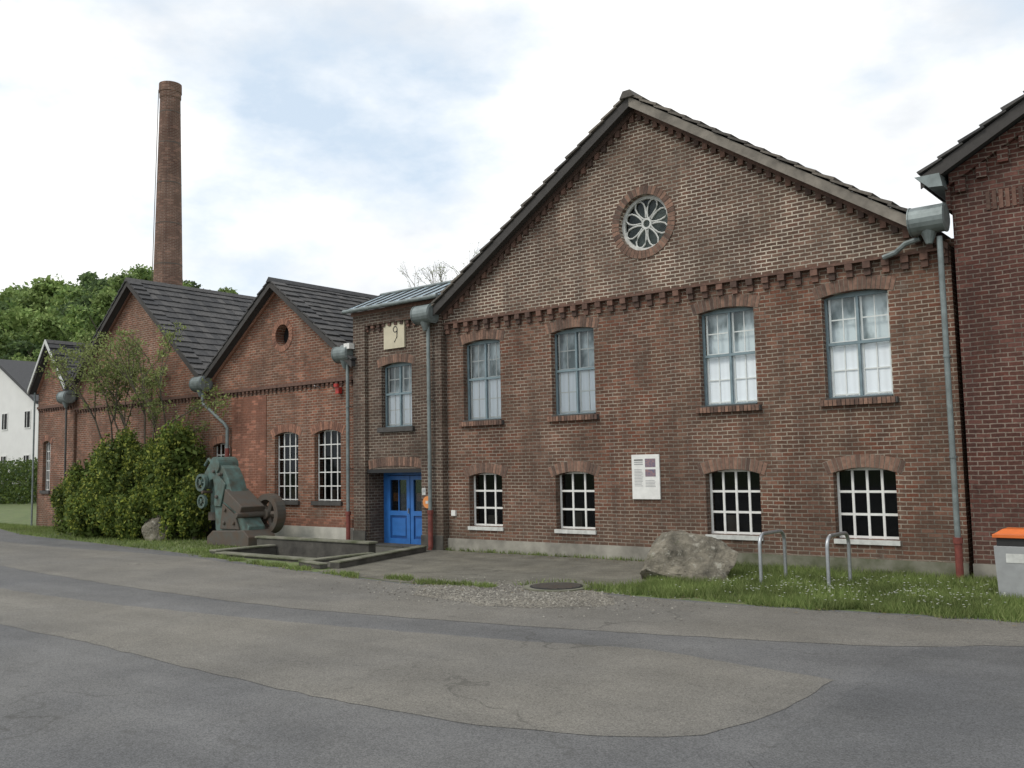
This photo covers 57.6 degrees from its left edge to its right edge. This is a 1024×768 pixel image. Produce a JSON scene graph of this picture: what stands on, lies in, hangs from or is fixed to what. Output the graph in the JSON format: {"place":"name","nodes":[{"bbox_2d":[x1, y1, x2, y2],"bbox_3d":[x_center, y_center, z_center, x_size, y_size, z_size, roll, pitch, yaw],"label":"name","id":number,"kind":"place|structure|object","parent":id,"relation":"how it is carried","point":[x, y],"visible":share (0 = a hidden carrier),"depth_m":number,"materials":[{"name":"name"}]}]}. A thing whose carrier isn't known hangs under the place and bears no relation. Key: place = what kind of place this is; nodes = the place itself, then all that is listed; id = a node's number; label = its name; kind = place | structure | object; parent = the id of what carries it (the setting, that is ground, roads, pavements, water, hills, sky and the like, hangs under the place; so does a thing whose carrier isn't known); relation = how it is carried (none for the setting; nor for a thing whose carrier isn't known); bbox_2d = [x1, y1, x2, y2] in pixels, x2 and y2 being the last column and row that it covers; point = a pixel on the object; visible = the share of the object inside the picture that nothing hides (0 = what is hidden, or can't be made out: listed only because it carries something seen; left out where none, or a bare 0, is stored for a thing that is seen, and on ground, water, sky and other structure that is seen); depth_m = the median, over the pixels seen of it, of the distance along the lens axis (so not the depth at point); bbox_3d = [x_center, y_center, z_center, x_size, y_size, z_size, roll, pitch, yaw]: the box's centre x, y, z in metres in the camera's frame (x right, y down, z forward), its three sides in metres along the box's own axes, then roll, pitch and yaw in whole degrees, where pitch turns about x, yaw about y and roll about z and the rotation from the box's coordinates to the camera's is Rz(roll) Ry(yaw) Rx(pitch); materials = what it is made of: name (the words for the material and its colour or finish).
{"place":"outdoors","nodes":[
{"label":"outdoors","id":0,"kind":"place"},
{"bbox_2d":[0,369,38,496],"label":"walls","id":1,"kind":"structure","parent":0,"point":[16,437],"depth_m":77.62,"materials":[{"name":"white paint"}]},
{"bbox_2d":[1,410,30,470],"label":"windows","id":2,"kind":"structure","parent":1,"relation":"attached to","point":[27,418],"depth_m":76.49,"materials":[{"name":"glass"}]},
{"bbox_2d":[0,359,38,403],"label":"roof","id":3,"kind":"structure","parent":1,"relation":"on","point":[18,373],"depth_m":78.88,"materials":[{"name":"tile"}]},
{"bbox_2d":[325,547,433,566],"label":"entrance path","id":4,"kind":"structure","parent":0,"point":[380,549],"depth_m":26.25,"materials":[{"name":"grey concrete"}]},
{"bbox_2d":[319,550,645,590],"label":"entrance paving","id":5,"kind":"structure","parent":0,"point":[446,565],"depth_m":20.96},
{"bbox_2d":[0,500,998,618],"bbox_3d":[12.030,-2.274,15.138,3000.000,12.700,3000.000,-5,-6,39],"label":"ground","id":6,"kind":"structure","parent":0,"point":[14,513],"depth_m":31.75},
{"bbox_2d":[0,457,37,504],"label":"clipped hedge","id":7,"kind":"object","parent":6,"relation":"on","point":[9,494],"visible":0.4,"depth_m":71.86,"materials":[{"name":"green plant"}]},
{"bbox_2d":[27,339,85,526],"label":"brick outbuilding","id":8,"kind":"structure","parent":6,"relation":"on","point":[51,438],"depth_m":41.28,"materials":[{"name":"red brick"}]},
{"bbox_2d":[46,442,49,489],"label":"windows","id":9,"kind":"structure","parent":8,"relation":"in","point":[48,451],"depth_m":41.62,"materials":[{"name":"grey glass"}]},
{"bbox_2d":[0,264,237,361],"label":"hillside trees","id":10,"kind":"object","parent":6,"relation":"on","point":[34,316],"visible":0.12,"depth_m":113.50,"materials":[{"name":"green plant"}]},
{"bbox_2d":[49,417,214,540],"bbox_3d":[-14.051,3.763,33.738,9.200,4.967,3.272,-4,-6,30],"label":"yew bush","id":11,"kind":"object","parent":6,"relation":"on","point":[111,493],"visible":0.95,"depth_m":32.55,"materials":[{"name":"green plant"}]},
{"bbox_2d":[38,320,235,479],"bbox_3d":[-13.778,1.508,34.010,9.256,7.122,4.982,-5,-6,39],"label":"young birch tree","id":12,"kind":"object","parent":6,"relation":"on","point":[126,371],"visible":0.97,"depth_m":34.07,"materials":[{"name":"green plant"}]},
{"bbox_2d":[141,515,168,540],"bbox_3d":[-12.107,5.104,31.835,0.923,1.298,0.870,-1,-5,-4],"label":"boulder","id":13,"kind":"object","parent":6,"relation":"on","point":[150,529],"visible":0.62,"depth_m":31.44,"materials":[{"name":"stone"}]},
{"bbox_2d":[56,277,255,535],"bbox_3d":[-8.255,1.365,45.237,10.749,10.100,22.585,-5,-6,39],"label":"brick workshop with gable","id":14,"kind":"object","parent":6,"relation":"on","point":[210,318],"visible":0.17,"depth_m":37.28,"materials":[{"name":"red brick"}]},
{"bbox_2d":[152,81,182,285],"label":"factory chimney","id":15,"kind":"object","parent":6,"relation":"on","point":[167,248],"visible":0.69,"depth_m":58.24,"materials":[{"name":"brick"}]},
{"bbox_2d":[195,457,285,546],"bbox_3d":[-8.642,3.670,29.405,3.126,2.760,1.372,-5,-6,39],"label":"antique forging press","id":16,"kind":"object","parent":6,"relation":"on","point":[240,513],"visible":1,"depth_m":29.02,"materials":[{"name":"teal paint"}]},
{"bbox_2d":[189,277,383,539],"bbox_3d":[-0.535,1.452,40.233,8.590,8.750,24.585,-5,-6,39],"label":"brick workshop with gable","id":17,"kind":"object","parent":6,"relation":"on","point":[279,428],"visible":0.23,"depth_m":31.05,"materials":[{"name":"red brick"}]},
{"bbox_2d":[217,430,340,500],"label":"windows","id":18,"kind":"structure","parent":17,"relation":"in","point":[331,444],"depth_m":30.28,"materials":[{"name":"glass"}]},
{"bbox_2d":[209,535,426,568],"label":"walls","id":19,"kind":"structure","parent":6,"relation":"on","point":[316,553],"depth_m":25.20,"materials":[{"name":"concrete"}]},
{"bbox_2d":[0,522,645,589],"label":"grass verge","id":20,"kind":"object","parent":6,"relation":"on","point":[19,527],"depth_m":25.75,"materials":[{"name":"green plant"}]},
{"bbox_2d":[331,280,451,549],"bbox_3d":[-0.836,1.097,30.850,4.540,7.904,9.530,-5,-6,39],"label":"brick entrance annex","id":21,"kind":"object","parent":6,"relation":"on","point":[386,348],"visible":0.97,"depth_m":27.69,"materials":[{"name":"brick"}]},
{"bbox_2d":[368,472,421,547],"bbox_3d":[-3.182,3.621,27.433,2.350,2.300,0.900,-5,-6,39],"label":"blue double door","id":22,"kind":"structure","parent":21,"relation":"in","point":[394,499],"depth_m":27.93,"materials":[{"name":"paint"}]},
{"bbox_2d":[385,363,411,426],"bbox_3d":[-3.244,0.325,27.622,1.280,1.900,0.210,-5,-6,39],"label":"window","id":23,"kind":"structure","parent":21,"relation":"in","point":[398,403],"depth_m":27.74,"materials":[{"name":"glass"}]},
{"bbox_2d":[423,496,427,507],"bbox_3d":[-2.379,3.325,26.187,0.340,0.340,0.029,-5,-6,39],"label":"round orange sign","id":24,"kind":"object","parent":21,"relation":"attached to","point":[425,501],"visible":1,"depth_m":26.21,"materials":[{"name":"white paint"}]},
{"bbox_2d":[397,242,478,287],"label":"bare tree","id":25,"kind":"object","parent":6,"relation":"on","point":[436,271],"visible":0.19,"depth_m":69.92,"materials":[{"name":"brown plant"}]},
{"bbox_2d":[86,543,1014,625],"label":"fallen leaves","id":26,"kind":"object","parent":6,"relation":"on","point":[517,587],"visible":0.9,"depth_m":19.73,"materials":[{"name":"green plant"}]},
{"bbox_2d":[640,530,738,580],"bbox_3d":[3.443,3.604,18.431,2.029,1.370,1.471,-5,-6,39],"label":"boulder","id":27,"kind":"object","parent":6,"relation":"on","point":[682,553],"visible":0.7,"depth_m":18.10,"materials":[{"name":"stone"}]},
{"bbox_2d":[758,529,787,584],"bbox_3d":[4.918,3.267,17.552,0.068,1.004,1.188,-5,-6,39],"label":"bicycle stand","id":28,"kind":"object","parent":6,"relation":"on","point":[762,534],"visible":0.93,"depth_m":17.40,"materials":[{"name":"silver metal"}]},
{"bbox_2d":[583,560,1023,622],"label":"grass verge","id":29,"kind":"object","parent":6,"relation":"on","point":[877,587],"depth_m":15.88,"materials":[{"name":"green plant"}]},
{"bbox_2d":[661,571,1005,604],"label":"daisies","id":30,"kind":"object","parent":29,"relation":"on","point":[858,590],"visible":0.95,"depth_m":15.63,"materials":[{"name":"white plant"}]},
{"bbox_2d":[992,527,1023,597],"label":"litter bin","id":31,"kind":"object","parent":29,"relation":"on","point":[1009,553],"visible":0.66,"depth_m":14.84,"materials":[{"name":"grey plastic"}]},
{"bbox_2d":[825,531,851,586],"bbox_3d":[5.884,3.178,16.764,0.068,1.004,1.138,-5,-6,39],"label":"bicycle stand","id":32,"kind":"object","parent":6,"relation":"on","point":[827,541],"visible":0.93,"depth_m":16.67,"materials":[{"name":"silver metal"}]},
{"bbox_2d":[945,119,1023,579],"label":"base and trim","id":33,"kind":"object","parent":6,"relation":"on","point":[977,160],"visible":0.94,"depth_m":17.36,"materials":[{"name":"brick"}]},
{"bbox_2d":[915,91,1023,202],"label":"roof","id":34,"kind":"structure","parent":33,"relation":"on","point":[933,179],"depth_m":17.40,"materials":[{"name":"tile"}]},
{"bbox_2d":[951,137,1023,564],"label":"front wall","id":35,"kind":"structure","parent":33,"relation":"on","point":[989,252],"depth_m":17.28,"materials":[{"name":"brick"}]},
{"bbox_2d":[0,529,1023,767],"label":"asphalt road","id":36,"kind":"structure","parent":0,"point":[68,703],"depth_m":8.89,"materials":[{"name":"grey asphalt"}]},
{"bbox_2d":[0,588,832,736],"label":"asphalt centre patch","id":37,"kind":"object","parent":36,"relation":"on","point":[584,689],"visible":1,"depth_m":10.48,"materials":[{"name":"grey asphalt"}]},
{"bbox_2d":[0,541,1023,646],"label":"asphalt repair strip","id":38,"kind":"object","parent":36,"relation":"on","point":[211,579],"visible":1,"depth_m":14.90,"materials":[{"name":"grey asphalt"}]},
{"bbox_2d":[413,582,616,607],"bbox_3d":[-0.017,3.765,16.750,4.629,0.001,2.867,-5,-6,39],"label":"gravel patch","id":39,"kind":"object","parent":38,"relation":"on","point":[595,602],"visible":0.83,"depth_m":16.25,"materials":[{"name":"grey gravel"}]},
{"bbox_2d":[523,582,589,591],"bbox_3d":[0.834,3.794,17.431,1.238,0.052,1.239,-5,-6,39],"label":"manhole cover","id":40,"kind":"object","parent":39,"relation":"on","point":[557,586],"visible":0.97,"depth_m":17.26,"materials":[{"name":"metal"}]},
{"bbox_2d":[304,575,740,619],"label":"loose gravel","id":41,"kind":"structure","parent":38,"relation":"on","point":[496,593],"depth_m":16.44,"materials":[{"name":"grey gravel"}]},
{"bbox_2d":[748,646,1023,767],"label":"asphalt dark patch","id":42,"kind":"object","parent":36,"relation":"on","point":[949,707],"visible":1,"depth_m":8.15,"materials":[{"name":"grey asphalt"}]},
{"bbox_2d":[0,0,1023,296],"label":"sky","id":43,"kind":"structure","parent":0,"point":[338,144],"materials":[{"name":"white"}]},
{"bbox_2d":[410,89,973,577],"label":"brick hall with gable","id":44,"kind":"structure","parent":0,"point":[748,343],"depth_m":21.31,"materials":[{"name":"brown brick"}]},
{"bbox_2d":[622,195,667,249],"bbox_3d":[3.325,-3.870,22.584,1.440,1.440,0.290,-5,-6,39],"label":"rose window","id":45,"kind":"structure","parent":44,"relation":"in","point":[647,224],"depth_m":22.65,"materials":[{"name":"white paint"}]},
{"bbox_2d":[631,454,660,498],"bbox_3d":[3.167,2.192,22.005,0.750,1.050,0.044,-5,-6,39],"label":"information board","id":46,"kind":"object","parent":44,"relation":"attached to","point":[646,482],"visible":1,"depth_m":21.98,"materials":[{"name":"white paint"}]},
{"bbox_2d":[467,290,892,419],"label":"upper windows","id":47,"kind":"structure","parent":44,"relation":"in","point":[859,363],"depth_m":21.08,"materials":[{"name":"glass"}]},
{"bbox_2d":[474,468,898,538],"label":"lower windows","id":48,"kind":"structure","parent":44,"relation":"in","point":[867,501],"depth_m":21.02,"materials":[{"name":"glass"}]}
]}

